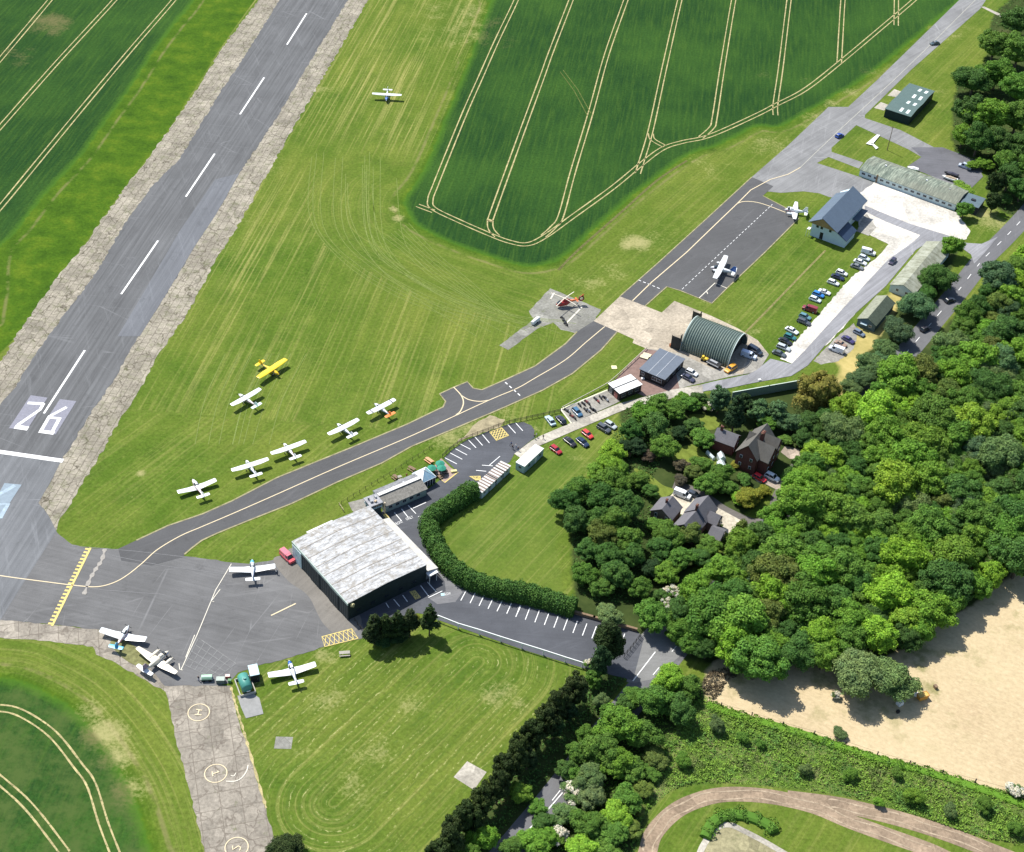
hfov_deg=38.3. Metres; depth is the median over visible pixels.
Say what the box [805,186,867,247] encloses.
blue-roofed house
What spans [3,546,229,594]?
apron seams
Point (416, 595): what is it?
hatched box
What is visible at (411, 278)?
wheel marks
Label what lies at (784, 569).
broadleaf tree
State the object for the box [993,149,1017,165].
broadleaf tree
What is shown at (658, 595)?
broadleaf tree
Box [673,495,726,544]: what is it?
slate house
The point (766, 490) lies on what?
broadleaf tree
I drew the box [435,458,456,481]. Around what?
patio
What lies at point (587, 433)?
parked car
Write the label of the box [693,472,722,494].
broadleaf tree
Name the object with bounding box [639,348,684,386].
grey cabin
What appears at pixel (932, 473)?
broadleaf tree
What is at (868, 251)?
parked car
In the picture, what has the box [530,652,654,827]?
road edge line
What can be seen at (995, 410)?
broadleaf tree
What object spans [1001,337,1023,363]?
broadleaf tree
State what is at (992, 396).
broadleaf tree
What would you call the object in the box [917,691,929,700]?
orange skip
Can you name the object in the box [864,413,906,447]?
broadleaf tree
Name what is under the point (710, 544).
broadleaf tree
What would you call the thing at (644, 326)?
slab apron
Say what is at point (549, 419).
parked car
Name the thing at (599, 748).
broadleaf tree
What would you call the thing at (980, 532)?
broadleaf tree
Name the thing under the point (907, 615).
broadleaf tree
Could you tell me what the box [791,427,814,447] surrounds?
broadleaf tree
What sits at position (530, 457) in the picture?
site cabin
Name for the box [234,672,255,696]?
fuel tank
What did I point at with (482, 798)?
pine tree
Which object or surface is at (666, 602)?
hawthorn tree
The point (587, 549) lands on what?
broadleaf tree
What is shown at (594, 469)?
broadleaf tree
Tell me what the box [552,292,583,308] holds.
helicopter
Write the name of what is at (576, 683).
pine tree
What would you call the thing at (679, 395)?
broadleaf tree
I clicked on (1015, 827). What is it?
bushy tree
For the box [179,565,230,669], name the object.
apron worn line
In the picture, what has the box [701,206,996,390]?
grey track
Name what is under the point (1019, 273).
broadleaf tree
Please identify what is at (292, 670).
light aircraft
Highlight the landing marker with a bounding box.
[866,135,879,148]
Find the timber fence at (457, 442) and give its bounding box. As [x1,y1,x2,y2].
[442,408,560,457]
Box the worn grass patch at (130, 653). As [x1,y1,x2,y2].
[110,640,150,664]
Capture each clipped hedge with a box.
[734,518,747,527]
[780,465,794,480]
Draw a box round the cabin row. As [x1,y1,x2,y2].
[477,461,510,498]
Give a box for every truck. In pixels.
[706,358,721,368]
[724,363,736,373]
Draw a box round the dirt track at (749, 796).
[638,787,949,851]
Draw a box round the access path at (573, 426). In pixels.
[515,385,702,456]
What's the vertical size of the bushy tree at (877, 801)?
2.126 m
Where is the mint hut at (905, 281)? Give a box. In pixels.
[889,241,948,295]
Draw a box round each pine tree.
[424,835,452,851]
[439,813,465,850]
[451,798,484,832]
[469,783,495,817]
[481,769,511,803]
[491,752,521,781]
[507,731,529,766]
[518,714,545,750]
[524,745,537,769]
[534,702,562,738]
[547,684,574,719]
[550,720,565,739]
[563,704,578,722]
[565,669,588,703]
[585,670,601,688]
[708,384,731,413]
[740,392,752,412]
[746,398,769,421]
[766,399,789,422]
[985,171,1007,192]
[985,192,1003,212]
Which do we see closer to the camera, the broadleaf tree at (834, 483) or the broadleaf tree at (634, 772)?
the broadleaf tree at (634, 772)
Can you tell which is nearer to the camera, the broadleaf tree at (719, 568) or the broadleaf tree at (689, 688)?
the broadleaf tree at (689, 688)
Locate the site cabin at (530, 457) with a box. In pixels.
[515,444,543,472]
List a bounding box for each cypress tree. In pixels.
[590,644,612,675]
[592,619,625,659]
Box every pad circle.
[187,704,209,720]
[204,764,226,782]
[224,837,248,851]
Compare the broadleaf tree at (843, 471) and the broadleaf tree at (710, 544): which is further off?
the broadleaf tree at (843, 471)
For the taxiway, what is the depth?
413.84 m
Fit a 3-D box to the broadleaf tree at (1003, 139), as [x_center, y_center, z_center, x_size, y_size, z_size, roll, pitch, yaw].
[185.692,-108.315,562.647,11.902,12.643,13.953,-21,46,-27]
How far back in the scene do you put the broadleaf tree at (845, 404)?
429.34 m
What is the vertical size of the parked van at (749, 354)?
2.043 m
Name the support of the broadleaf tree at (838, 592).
on the ground at (390, 742)
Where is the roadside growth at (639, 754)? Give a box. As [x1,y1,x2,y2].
[550,685,704,851]
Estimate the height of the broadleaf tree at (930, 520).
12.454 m
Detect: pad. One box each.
[274,737,292,748]
[454,761,485,788]
[499,288,600,349]
[857,213,875,235]
[874,102,887,109]
[887,89,900,96]
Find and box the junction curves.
[453,387,488,414]
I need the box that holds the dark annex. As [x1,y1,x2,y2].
[961,193,985,214]
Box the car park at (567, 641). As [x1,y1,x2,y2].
[360,422,643,679]
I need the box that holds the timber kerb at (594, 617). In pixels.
[574,610,637,631]
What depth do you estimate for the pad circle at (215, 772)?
329.11 m
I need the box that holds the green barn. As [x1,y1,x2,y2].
[884,83,934,124]
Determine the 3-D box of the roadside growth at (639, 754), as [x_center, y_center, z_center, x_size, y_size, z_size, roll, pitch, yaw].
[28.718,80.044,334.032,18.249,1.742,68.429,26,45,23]
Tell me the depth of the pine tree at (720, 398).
430.97 m
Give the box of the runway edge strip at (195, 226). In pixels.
[118,173,238,335]
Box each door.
[252,676,258,682]
[292,544,301,568]
[301,554,310,577]
[310,564,319,588]
[320,576,328,598]
[329,586,338,609]
[338,596,348,620]
[671,334,682,349]
[692,310,701,318]
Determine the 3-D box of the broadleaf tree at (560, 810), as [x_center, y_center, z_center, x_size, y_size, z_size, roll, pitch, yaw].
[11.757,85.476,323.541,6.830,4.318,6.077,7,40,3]
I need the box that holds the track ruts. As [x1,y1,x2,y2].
[642,790,990,851]
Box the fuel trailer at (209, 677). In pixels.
[200,674,212,681]
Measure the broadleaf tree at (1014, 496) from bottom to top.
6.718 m
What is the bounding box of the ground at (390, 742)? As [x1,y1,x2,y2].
[0,0,1023,851]
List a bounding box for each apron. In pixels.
[1,532,362,685]
[594,297,766,384]
[620,177,797,305]
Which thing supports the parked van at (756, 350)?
on the slab apron at (644, 326)
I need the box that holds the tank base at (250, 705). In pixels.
[238,694,262,717]
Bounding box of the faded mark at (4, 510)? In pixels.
[0,484,15,517]
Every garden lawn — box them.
[634,468,673,499]
[672,444,716,464]
[689,414,730,429]
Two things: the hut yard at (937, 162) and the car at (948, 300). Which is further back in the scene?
the hut yard at (937, 162)
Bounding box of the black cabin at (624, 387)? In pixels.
[608,374,642,400]
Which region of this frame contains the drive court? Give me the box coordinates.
[716,508,748,532]
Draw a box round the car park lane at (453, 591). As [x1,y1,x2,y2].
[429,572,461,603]
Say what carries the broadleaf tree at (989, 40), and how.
on the ground at (390, 742)
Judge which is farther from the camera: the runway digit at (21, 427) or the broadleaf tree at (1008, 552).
the runway digit at (21, 427)
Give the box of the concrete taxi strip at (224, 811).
[0,620,272,851]
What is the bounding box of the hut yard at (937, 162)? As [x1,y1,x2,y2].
[907,147,982,186]
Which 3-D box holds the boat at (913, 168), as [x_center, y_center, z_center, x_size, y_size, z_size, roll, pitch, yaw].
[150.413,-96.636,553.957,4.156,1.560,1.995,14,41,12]
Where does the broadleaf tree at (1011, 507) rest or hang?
on the ground at (390, 742)
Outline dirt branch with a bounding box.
[788,790,1013,851]
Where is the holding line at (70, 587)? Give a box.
[48,548,90,625]
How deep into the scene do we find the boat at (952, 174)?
551.76 m
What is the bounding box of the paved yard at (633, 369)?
[614,349,678,395]
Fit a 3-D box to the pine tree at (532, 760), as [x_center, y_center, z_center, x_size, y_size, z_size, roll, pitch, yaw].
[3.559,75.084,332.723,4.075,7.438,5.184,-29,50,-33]
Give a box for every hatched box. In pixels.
[322,628,357,646]
[410,590,420,599]
[489,427,508,440]
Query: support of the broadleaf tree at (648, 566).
on the ground at (390, 742)
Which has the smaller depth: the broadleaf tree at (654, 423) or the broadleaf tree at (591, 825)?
the broadleaf tree at (591, 825)
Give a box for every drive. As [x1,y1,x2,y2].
[671,494,694,514]
[751,446,801,488]
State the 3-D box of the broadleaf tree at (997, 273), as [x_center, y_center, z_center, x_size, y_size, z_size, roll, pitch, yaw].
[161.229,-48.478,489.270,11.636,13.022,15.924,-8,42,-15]
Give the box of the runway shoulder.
[0,0,367,529]
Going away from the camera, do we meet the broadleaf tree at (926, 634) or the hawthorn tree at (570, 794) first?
the hawthorn tree at (570, 794)
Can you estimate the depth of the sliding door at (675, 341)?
458.36 m
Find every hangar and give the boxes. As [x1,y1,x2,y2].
[292,506,437,620]
[671,310,747,367]
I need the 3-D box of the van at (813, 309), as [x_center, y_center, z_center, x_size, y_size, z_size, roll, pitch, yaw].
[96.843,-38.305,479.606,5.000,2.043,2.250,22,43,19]
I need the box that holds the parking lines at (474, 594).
[386,423,624,637]
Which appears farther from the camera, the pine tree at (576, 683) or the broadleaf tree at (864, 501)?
the broadleaf tree at (864, 501)
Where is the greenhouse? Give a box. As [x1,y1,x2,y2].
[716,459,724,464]
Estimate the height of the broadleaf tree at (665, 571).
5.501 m
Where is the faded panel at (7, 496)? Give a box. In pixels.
[0,483,20,518]
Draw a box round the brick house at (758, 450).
[735,423,782,475]
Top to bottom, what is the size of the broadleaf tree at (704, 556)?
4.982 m
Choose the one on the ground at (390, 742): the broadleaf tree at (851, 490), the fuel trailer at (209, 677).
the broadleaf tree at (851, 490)
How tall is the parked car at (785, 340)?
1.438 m
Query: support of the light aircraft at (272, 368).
on the ground at (390, 742)
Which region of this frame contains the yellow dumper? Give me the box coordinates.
[701,355,708,361]
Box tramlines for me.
[0,0,916,851]
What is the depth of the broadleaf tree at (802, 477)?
404.26 m
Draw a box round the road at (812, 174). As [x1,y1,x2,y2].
[752,0,985,196]
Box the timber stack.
[640,354,648,359]
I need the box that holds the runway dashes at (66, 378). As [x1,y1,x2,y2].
[43,13,306,412]
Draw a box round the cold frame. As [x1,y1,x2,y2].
[706,450,714,460]
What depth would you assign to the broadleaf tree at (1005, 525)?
390.33 m
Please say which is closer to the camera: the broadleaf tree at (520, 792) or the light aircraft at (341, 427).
the broadleaf tree at (520, 792)
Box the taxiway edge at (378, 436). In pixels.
[136,331,616,553]
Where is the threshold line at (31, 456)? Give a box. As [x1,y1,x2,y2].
[0,450,63,462]
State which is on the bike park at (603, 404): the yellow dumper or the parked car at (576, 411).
the parked car at (576, 411)
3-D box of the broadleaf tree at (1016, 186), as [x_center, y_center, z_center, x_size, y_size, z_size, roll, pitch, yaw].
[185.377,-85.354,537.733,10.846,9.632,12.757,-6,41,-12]
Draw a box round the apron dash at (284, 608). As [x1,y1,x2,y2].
[271,603,295,615]
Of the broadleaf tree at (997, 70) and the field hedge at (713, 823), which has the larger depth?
the broadleaf tree at (997, 70)
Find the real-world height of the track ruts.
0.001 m
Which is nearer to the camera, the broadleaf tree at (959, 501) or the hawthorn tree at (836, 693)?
the hawthorn tree at (836, 693)
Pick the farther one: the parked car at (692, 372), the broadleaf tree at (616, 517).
the parked car at (692, 372)
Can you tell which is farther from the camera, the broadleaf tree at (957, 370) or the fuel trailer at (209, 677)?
the broadleaf tree at (957, 370)
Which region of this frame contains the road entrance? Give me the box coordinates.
[627,626,682,682]
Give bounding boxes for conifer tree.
[362,613,383,643]
[378,613,395,637]
[388,610,408,638]
[402,608,420,636]
[419,603,440,634]
[723,394,746,431]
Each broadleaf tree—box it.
[458,841,480,851]
[464,825,500,849]
[497,835,521,851]
[509,781,533,803]
[516,827,551,851]
[528,797,548,816]
[531,812,556,828]
[533,826,560,846]
[547,488,580,513]
[551,802,578,824]
[554,759,576,778]
[563,505,588,533]
[564,474,595,501]
[564,833,599,851]
[565,741,590,762]
[567,765,580,781]
[568,809,609,841]
[569,750,591,764]
[570,760,606,790]
[571,561,600,584]
[574,537,597,560]
[575,723,592,741]
[576,782,605,810]
[579,731,618,769]
[583,506,608,525]
[586,462,603,480]
[586,481,614,509]
[587,518,621,545]
[588,577,614,597]
[590,702,646,744]
[595,541,625,567]
[595,840,622,851]
[596,453,623,471]
[596,466,631,491]
[596,602,624,624]
[598,438,627,458]
[598,817,629,846]
[599,505,631,528]
[599,559,634,588]
[599,703,607,717]
[599,745,636,779]
[601,798,633,829]
[607,488,644,516]
[612,781,642,814]
[615,526,644,549]
[615,693,634,711]
[616,460,628,475]
[617,439,631,453]
[618,418,644,439]
[622,541,645,567]
[623,686,642,708]
[623,755,644,783]
[626,471,649,488]
[626,576,652,598]
[626,718,667,747]
[627,818,641,838]
[629,436,646,454]
[631,400,658,422]
[632,779,653,797]
[633,597,670,633]
[635,804,645,816]
[636,684,675,716]
[640,411,669,439]
[641,483,658,497]
[641,558,659,577]
[641,744,669,770]
[642,449,656,462]
[643,763,661,781]
[644,517,663,531]
[645,393,668,413]
[646,536,673,562]
[649,433,681,457]
[649,662,684,690]
[650,588,668,601]
[651,518,685,548]
[651,560,681,583]
[664,399,685,419]
[664,615,693,641]
[664,630,679,645]
[665,595,691,620]
[665,691,696,725]
[667,546,699,568]
[670,425,687,440]
[671,391,689,399]
[673,458,690,471]
[674,473,687,485]
[674,673,699,699]
[676,633,705,654]
[677,571,710,600]
[678,521,703,542]
[680,395,701,411]
[683,417,704,431]
[683,464,703,478]
[683,587,729,636]
[688,456,713,470]
[689,426,714,448]
[690,392,708,404]
[690,548,711,566]
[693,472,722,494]
[693,636,716,658]
[696,533,722,553]
[698,553,740,582]
[708,463,734,481]
[708,577,752,597]
[708,592,769,640]
[711,621,751,666]
[717,480,738,493]
[723,526,758,556]
[724,570,748,582]
[725,552,741,566]
[729,633,790,682]
[730,460,739,467]
[730,490,740,505]
[735,487,762,507]
[736,472,750,486]
[737,549,762,575]
[746,552,800,586]
[746,582,762,598]
[747,521,777,549]
[751,571,789,610]
[752,615,778,638]
[755,414,779,430]
[756,501,788,520]
[757,533,816,560]
[758,484,771,496]
[760,598,787,628]
[760,629,789,649]
[763,515,786,535]
[774,482,825,521]
[775,619,800,638]
[776,413,802,432]
[777,434,792,444]
[779,469,817,490]
[780,598,796,622]
[783,513,817,531]
[784,571,832,624]
[786,523,804,541]
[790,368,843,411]
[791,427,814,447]
[792,463,828,482]
[794,451,825,469]
[794,554,841,586]
[796,529,829,545]
[797,410,821,431]
[800,439,843,470]
[800,615,839,650]
[804,540,832,559]
[811,423,829,442]
[811,640,840,671]
[813,490,857,527]
[815,406,830,425]
[816,479,825,489]
[818,524,840,546]
[822,472,848,494]
[822,545,868,588]
[822,583,852,616]
[823,531,850,549]
[824,501,875,531]
[827,437,848,446]
[829,391,861,418]
[830,596,872,628]
[834,624,867,653]
[837,451,848,466]
[837,465,858,481]
[839,525,851,533]
[840,439,864,457]
[842,472,872,493]
[843,571,872,592]
[844,483,861,499]
[845,455,868,476]
[848,530,864,547]
[850,525,869,538]
[850,589,871,604]
[851,544,867,561]
[854,389,895,422]
[856,431,882,451]
[856,482,879,499]
[856,496,870,511]
[859,570,914,613]
[859,612,900,653]
[860,560,876,582]
[861,442,891,464]
[862,603,888,619]
[863,536,889,564]
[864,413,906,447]
[865,461,881,481]
[865,526,887,542]
[867,507,897,535]
[868,495,893,513]
[870,381,887,392]
[872,563,895,577]
[873,458,918,504]
[876,351,919,395]
[876,387,904,409]
[879,536,933,575]
[883,437,939,469]
[887,533,906,539]
[888,605,921,631]
[892,400,910,413]
[893,508,912,528]
[893,622,925,652]
[894,408,909,423]
[895,520,917,543]
[896,420,951,450]
[902,392,920,406]
[903,568,919,586]
[903,589,959,628]
[906,392,960,429]
[906,502,955,542]
[912,620,935,641]
[913,352,938,385]
[913,533,935,550]
[913,577,937,594]
[914,459,949,496]
[915,378,937,397]
[917,558,974,601]
[927,446,951,461]
[929,530,959,542]
[930,344,946,360]
[931,493,953,507]
[931,500,940,507]
[931,534,978,567]
[932,378,960,398]
[934,356,943,363]
[935,371,944,383]
[936,586,967,613]
[937,345,965,361]
[937,358,972,388]
[940,506,952,519]
[941,236,965,255]
[941,473,984,503]
[942,419,975,448]
[943,385,984,407]
[944,442,954,452]
[944,459,960,470]
[945,467,964,475]
[948,513,964,535]
[949,318,977,334]
[949,453,962,469]
[950,93,988,126]
[950,404,960,410]
[950,495,978,509]
[952,122,969,147]
[952,299,983,325]
[952,498,1003,538]
[953,447,966,458]
[955,401,998,440]
[956,202,974,217]
[958,340,999,370]
[960,98,1012,127]
[960,521,989,551]
[961,457,986,476]
[961,589,974,601]
[962,120,996,156]
[962,435,985,463]
[962,470,984,483]
[966,160,979,167]
[967,383,989,398]
[968,332,984,342]
[969,294,994,316]
[970,547,988,569]
[971,569,993,600]
[974,57,1016,89]
[974,559,1008,588]
[975,157,996,169]
[976,318,995,332]
[977,28,1008,60]
[977,260,1020,291]
[977,282,997,296]
[980,487,1001,502]
[981,314,1023,343]
[982,334,1000,345]
[982,476,1017,496]
[982,512,1023,551]
[983,311,1002,319]
[983,390,1004,402]
[984,531,1023,578]
[986,291,1013,312]
[988,554,1011,572]
[989,403,1009,422]
[990,124,1012,154]
[991,493,1023,529]
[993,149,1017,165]
[993,342,1020,371]
[994,419,1015,437]
[996,300,1019,315]
[996,395,1021,419]
[997,72,1023,100]
[997,161,1021,190]
[997,283,1023,305]
[998,6,1023,31]
[1000,30,1023,67]
[1001,193,1012,204]
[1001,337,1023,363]
[1004,467,1019,480]
[1006,99,1023,133]
[1006,395,1023,418]
[1007,177,1023,201]
[1007,254,1023,269]
[1008,492,1021,498]
[1009,308,1023,320]
[1010,130,1023,161]
[1010,379,1023,396]
[1010,417,1023,426]
[1012,245,1023,257]
[1012,425,1023,444]
[1014,268,1023,288]
[1014,468,1023,493]
[1016,362,1023,372]
[1017,490,1023,500]
[1018,154,1023,173]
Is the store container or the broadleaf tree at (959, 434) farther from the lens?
the broadleaf tree at (959, 434)
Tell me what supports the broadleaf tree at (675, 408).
on the ground at (390, 742)
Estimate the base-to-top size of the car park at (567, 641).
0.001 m
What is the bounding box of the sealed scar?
[82,549,106,594]
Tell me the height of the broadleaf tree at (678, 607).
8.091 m
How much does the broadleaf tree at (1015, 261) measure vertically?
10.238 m
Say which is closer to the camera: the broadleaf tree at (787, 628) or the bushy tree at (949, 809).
the bushy tree at (949, 809)
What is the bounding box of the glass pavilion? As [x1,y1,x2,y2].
[412,467,435,486]
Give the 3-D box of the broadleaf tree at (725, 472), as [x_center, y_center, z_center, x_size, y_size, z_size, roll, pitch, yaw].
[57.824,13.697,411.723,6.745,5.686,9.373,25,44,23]
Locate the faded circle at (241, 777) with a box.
[226,765,248,781]
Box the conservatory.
[716,451,725,461]
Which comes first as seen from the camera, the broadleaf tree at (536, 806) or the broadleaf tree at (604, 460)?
the broadleaf tree at (536, 806)
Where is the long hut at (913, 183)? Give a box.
[859,156,968,210]
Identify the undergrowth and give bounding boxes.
[634,696,1023,843]
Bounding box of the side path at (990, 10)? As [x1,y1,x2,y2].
[982,7,1000,16]
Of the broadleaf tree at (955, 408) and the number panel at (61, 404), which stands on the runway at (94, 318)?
the number panel at (61, 404)
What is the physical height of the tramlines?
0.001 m
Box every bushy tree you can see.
[265,832,304,851]
[375,636,391,647]
[592,692,609,707]
[675,750,691,767]
[709,714,725,733]
[736,731,749,742]
[756,739,765,748]
[781,629,817,672]
[796,620,808,627]
[797,763,812,774]
[820,411,865,442]
[823,464,836,475]
[830,647,885,700]
[833,725,848,739]
[840,379,863,393]
[842,767,858,780]
[845,368,877,386]
[855,352,885,375]
[870,655,922,703]
[872,338,899,354]
[872,797,884,806]
[873,350,888,358]
[884,315,914,342]
[891,490,931,514]
[891,765,902,778]
[895,291,938,319]
[902,787,925,802]
[917,262,960,290]
[919,284,936,298]
[931,329,969,347]
[943,801,956,818]
[950,66,996,94]
[953,179,975,198]
[960,450,975,462]
[968,367,1015,399]
[976,433,1023,471]
[977,361,1001,374]
[977,795,993,814]
[982,401,992,412]
[983,465,1009,481]
[1001,364,1018,379]
[1005,469,1017,483]
[1006,821,1023,836]
[1015,368,1023,381]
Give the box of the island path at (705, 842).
[697,822,786,851]
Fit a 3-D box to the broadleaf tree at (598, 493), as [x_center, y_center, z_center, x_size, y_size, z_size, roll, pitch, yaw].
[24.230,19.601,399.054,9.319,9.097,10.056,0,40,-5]
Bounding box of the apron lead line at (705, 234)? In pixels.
[632,167,800,300]
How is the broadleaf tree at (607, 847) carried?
on the ground at (390, 742)
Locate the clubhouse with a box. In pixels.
[373,473,427,512]
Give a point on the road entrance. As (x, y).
(661, 645)
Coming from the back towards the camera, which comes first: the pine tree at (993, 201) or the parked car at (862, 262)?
the pine tree at (993, 201)
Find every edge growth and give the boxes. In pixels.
[230,687,266,807]
[953,2,1023,213]
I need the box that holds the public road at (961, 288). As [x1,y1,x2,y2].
[489,204,1023,851]
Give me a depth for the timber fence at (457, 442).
425.36 m
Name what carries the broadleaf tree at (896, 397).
on the ground at (390, 742)
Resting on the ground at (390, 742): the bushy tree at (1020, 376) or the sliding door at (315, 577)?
the bushy tree at (1020, 376)
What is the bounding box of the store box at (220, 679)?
[216,676,224,683]
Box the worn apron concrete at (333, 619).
[273,548,361,636]
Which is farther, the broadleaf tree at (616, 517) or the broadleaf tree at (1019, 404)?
the broadleaf tree at (1019, 404)
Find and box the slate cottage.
[712,425,740,455]
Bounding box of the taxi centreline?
[0,326,604,586]
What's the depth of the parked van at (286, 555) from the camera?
379.72 m
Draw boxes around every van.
[279,547,295,564]
[673,486,691,500]
[740,348,756,359]
[747,343,762,355]
[802,304,817,313]
[828,344,844,354]
[958,162,971,169]
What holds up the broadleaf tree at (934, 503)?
on the ground at (390, 742)
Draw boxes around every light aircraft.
[99,624,146,649]
[136,646,177,674]
[177,478,216,498]
[229,559,274,580]
[230,388,261,408]
[231,457,268,477]
[255,358,286,377]
[268,660,315,684]
[270,440,305,459]
[327,418,358,438]
[366,398,395,417]
[372,88,401,101]
[710,255,736,278]
[784,202,807,218]
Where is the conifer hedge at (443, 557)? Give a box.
[417,480,578,618]
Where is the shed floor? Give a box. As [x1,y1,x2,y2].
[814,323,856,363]
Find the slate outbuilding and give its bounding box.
[650,496,682,522]
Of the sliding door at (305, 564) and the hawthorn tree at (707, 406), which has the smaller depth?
the sliding door at (305, 564)
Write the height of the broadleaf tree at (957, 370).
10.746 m
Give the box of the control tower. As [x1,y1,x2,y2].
[363,492,382,514]
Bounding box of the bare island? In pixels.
[704,827,783,851]
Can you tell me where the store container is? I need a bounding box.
[248,664,259,682]
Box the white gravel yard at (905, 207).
[780,182,969,362]
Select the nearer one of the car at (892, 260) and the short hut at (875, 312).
the short hut at (875, 312)
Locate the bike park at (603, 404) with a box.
[562,390,619,422]
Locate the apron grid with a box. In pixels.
[185,638,235,678]
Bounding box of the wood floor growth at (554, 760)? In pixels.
[452,647,625,851]
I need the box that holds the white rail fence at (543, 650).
[437,615,582,667]
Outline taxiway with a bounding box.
[118,321,616,565]
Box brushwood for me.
[702,667,741,698]
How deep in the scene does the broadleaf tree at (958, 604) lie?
373.77 m
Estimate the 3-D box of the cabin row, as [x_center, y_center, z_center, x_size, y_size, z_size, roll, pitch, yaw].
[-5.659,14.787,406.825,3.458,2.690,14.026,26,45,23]
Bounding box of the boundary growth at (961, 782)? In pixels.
[706,700,1023,809]
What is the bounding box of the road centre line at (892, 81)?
[801,0,974,166]
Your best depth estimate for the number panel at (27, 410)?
419.08 m
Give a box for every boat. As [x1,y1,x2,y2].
[907,166,918,170]
[942,175,957,180]
[944,171,958,177]
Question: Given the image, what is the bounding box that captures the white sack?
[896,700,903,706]
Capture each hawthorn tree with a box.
[550,824,569,845]
[559,780,580,806]
[583,659,591,669]
[660,597,670,607]
[663,584,678,596]
[703,401,714,410]
[830,689,840,698]
[1005,781,1023,796]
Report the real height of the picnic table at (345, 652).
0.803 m
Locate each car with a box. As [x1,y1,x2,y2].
[544,415,555,425]
[549,444,562,454]
[555,415,566,424]
[563,436,576,447]
[571,406,582,416]
[575,436,589,447]
[581,428,593,439]
[596,422,611,433]
[604,419,617,429]
[681,373,695,382]
[685,367,698,376]
[688,489,701,497]
[752,472,766,482]
[764,470,780,482]
[772,349,786,357]
[776,342,790,351]
[778,337,792,345]
[783,332,796,340]
[785,326,798,334]
[796,317,810,325]
[798,312,811,320]
[808,295,821,302]
[812,290,824,297]
[818,288,830,295]
[827,278,839,285]
[831,273,844,280]
[834,340,847,347]
[835,133,843,137]
[835,268,847,276]
[841,335,854,344]
[850,263,863,270]
[852,328,865,336]
[853,258,866,265]
[858,253,869,261]
[861,246,875,255]
[888,257,896,264]
[919,325,930,332]
[930,40,939,45]
[944,297,955,303]
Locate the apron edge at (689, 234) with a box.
[620,177,798,305]
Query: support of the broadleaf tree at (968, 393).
on the ground at (390, 742)
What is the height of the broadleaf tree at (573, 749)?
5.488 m
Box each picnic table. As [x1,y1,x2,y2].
[339,650,349,656]
[424,457,433,463]
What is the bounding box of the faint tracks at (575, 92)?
[560,70,590,114]
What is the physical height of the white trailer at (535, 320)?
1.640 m
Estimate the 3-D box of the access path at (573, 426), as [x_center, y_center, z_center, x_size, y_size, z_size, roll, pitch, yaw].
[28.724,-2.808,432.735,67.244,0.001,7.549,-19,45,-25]
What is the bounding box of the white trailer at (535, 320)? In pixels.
[530,316,539,325]
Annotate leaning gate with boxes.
[624,633,640,655]
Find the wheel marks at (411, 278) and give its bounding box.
[195,152,575,443]
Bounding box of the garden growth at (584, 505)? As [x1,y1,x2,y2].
[572,395,671,603]
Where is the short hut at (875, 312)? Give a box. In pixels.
[856,295,894,331]
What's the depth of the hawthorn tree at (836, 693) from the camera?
355.07 m
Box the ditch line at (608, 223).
[557,160,686,269]
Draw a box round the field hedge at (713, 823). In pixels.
[700,804,779,840]
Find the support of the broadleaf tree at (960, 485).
on the ground at (390, 742)
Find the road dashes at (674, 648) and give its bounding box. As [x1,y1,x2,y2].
[552,222,1019,800]
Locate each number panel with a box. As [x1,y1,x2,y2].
[9,395,46,429]
[44,399,75,433]
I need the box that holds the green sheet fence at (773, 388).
[731,380,799,399]
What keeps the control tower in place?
on the ground at (390, 742)
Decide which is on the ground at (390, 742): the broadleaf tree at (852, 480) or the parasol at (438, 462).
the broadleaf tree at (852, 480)
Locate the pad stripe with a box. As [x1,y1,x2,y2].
[550,293,582,322]
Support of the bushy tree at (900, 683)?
on the ground at (390, 742)
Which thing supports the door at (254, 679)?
in the store container
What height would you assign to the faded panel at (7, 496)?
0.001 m
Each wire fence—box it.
[341,446,430,503]
[721,702,1002,786]
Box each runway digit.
[14,402,44,429]
[38,406,66,434]
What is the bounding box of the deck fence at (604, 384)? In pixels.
[562,347,646,407]
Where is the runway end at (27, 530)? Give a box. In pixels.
[0,454,59,619]
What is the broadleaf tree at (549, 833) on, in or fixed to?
on the ground at (390, 742)
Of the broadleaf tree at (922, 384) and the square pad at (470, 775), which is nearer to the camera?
the square pad at (470, 775)
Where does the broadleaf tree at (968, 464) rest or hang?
on the ground at (390, 742)
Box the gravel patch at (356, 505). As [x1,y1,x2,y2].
[348,499,365,511]
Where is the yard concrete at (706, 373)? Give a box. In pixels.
[646,344,768,387]
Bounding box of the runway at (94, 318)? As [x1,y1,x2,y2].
[0,0,347,511]
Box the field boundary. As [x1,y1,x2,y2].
[745,250,825,332]
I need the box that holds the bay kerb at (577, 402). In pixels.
[561,390,606,422]
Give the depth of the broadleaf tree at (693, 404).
434.22 m
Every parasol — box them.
[427,465,436,470]
[435,460,444,465]
[437,465,445,472]
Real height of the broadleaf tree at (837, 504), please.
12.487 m
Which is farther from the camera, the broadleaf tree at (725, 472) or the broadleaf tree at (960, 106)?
the broadleaf tree at (960, 106)
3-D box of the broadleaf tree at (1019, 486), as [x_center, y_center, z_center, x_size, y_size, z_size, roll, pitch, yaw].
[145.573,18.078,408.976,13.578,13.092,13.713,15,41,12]
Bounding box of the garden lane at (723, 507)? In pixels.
[672,464,793,523]
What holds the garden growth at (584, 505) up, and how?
on the ground at (390, 742)
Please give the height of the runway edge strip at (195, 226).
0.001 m
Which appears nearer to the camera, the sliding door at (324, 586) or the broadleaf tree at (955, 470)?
the sliding door at (324, 586)

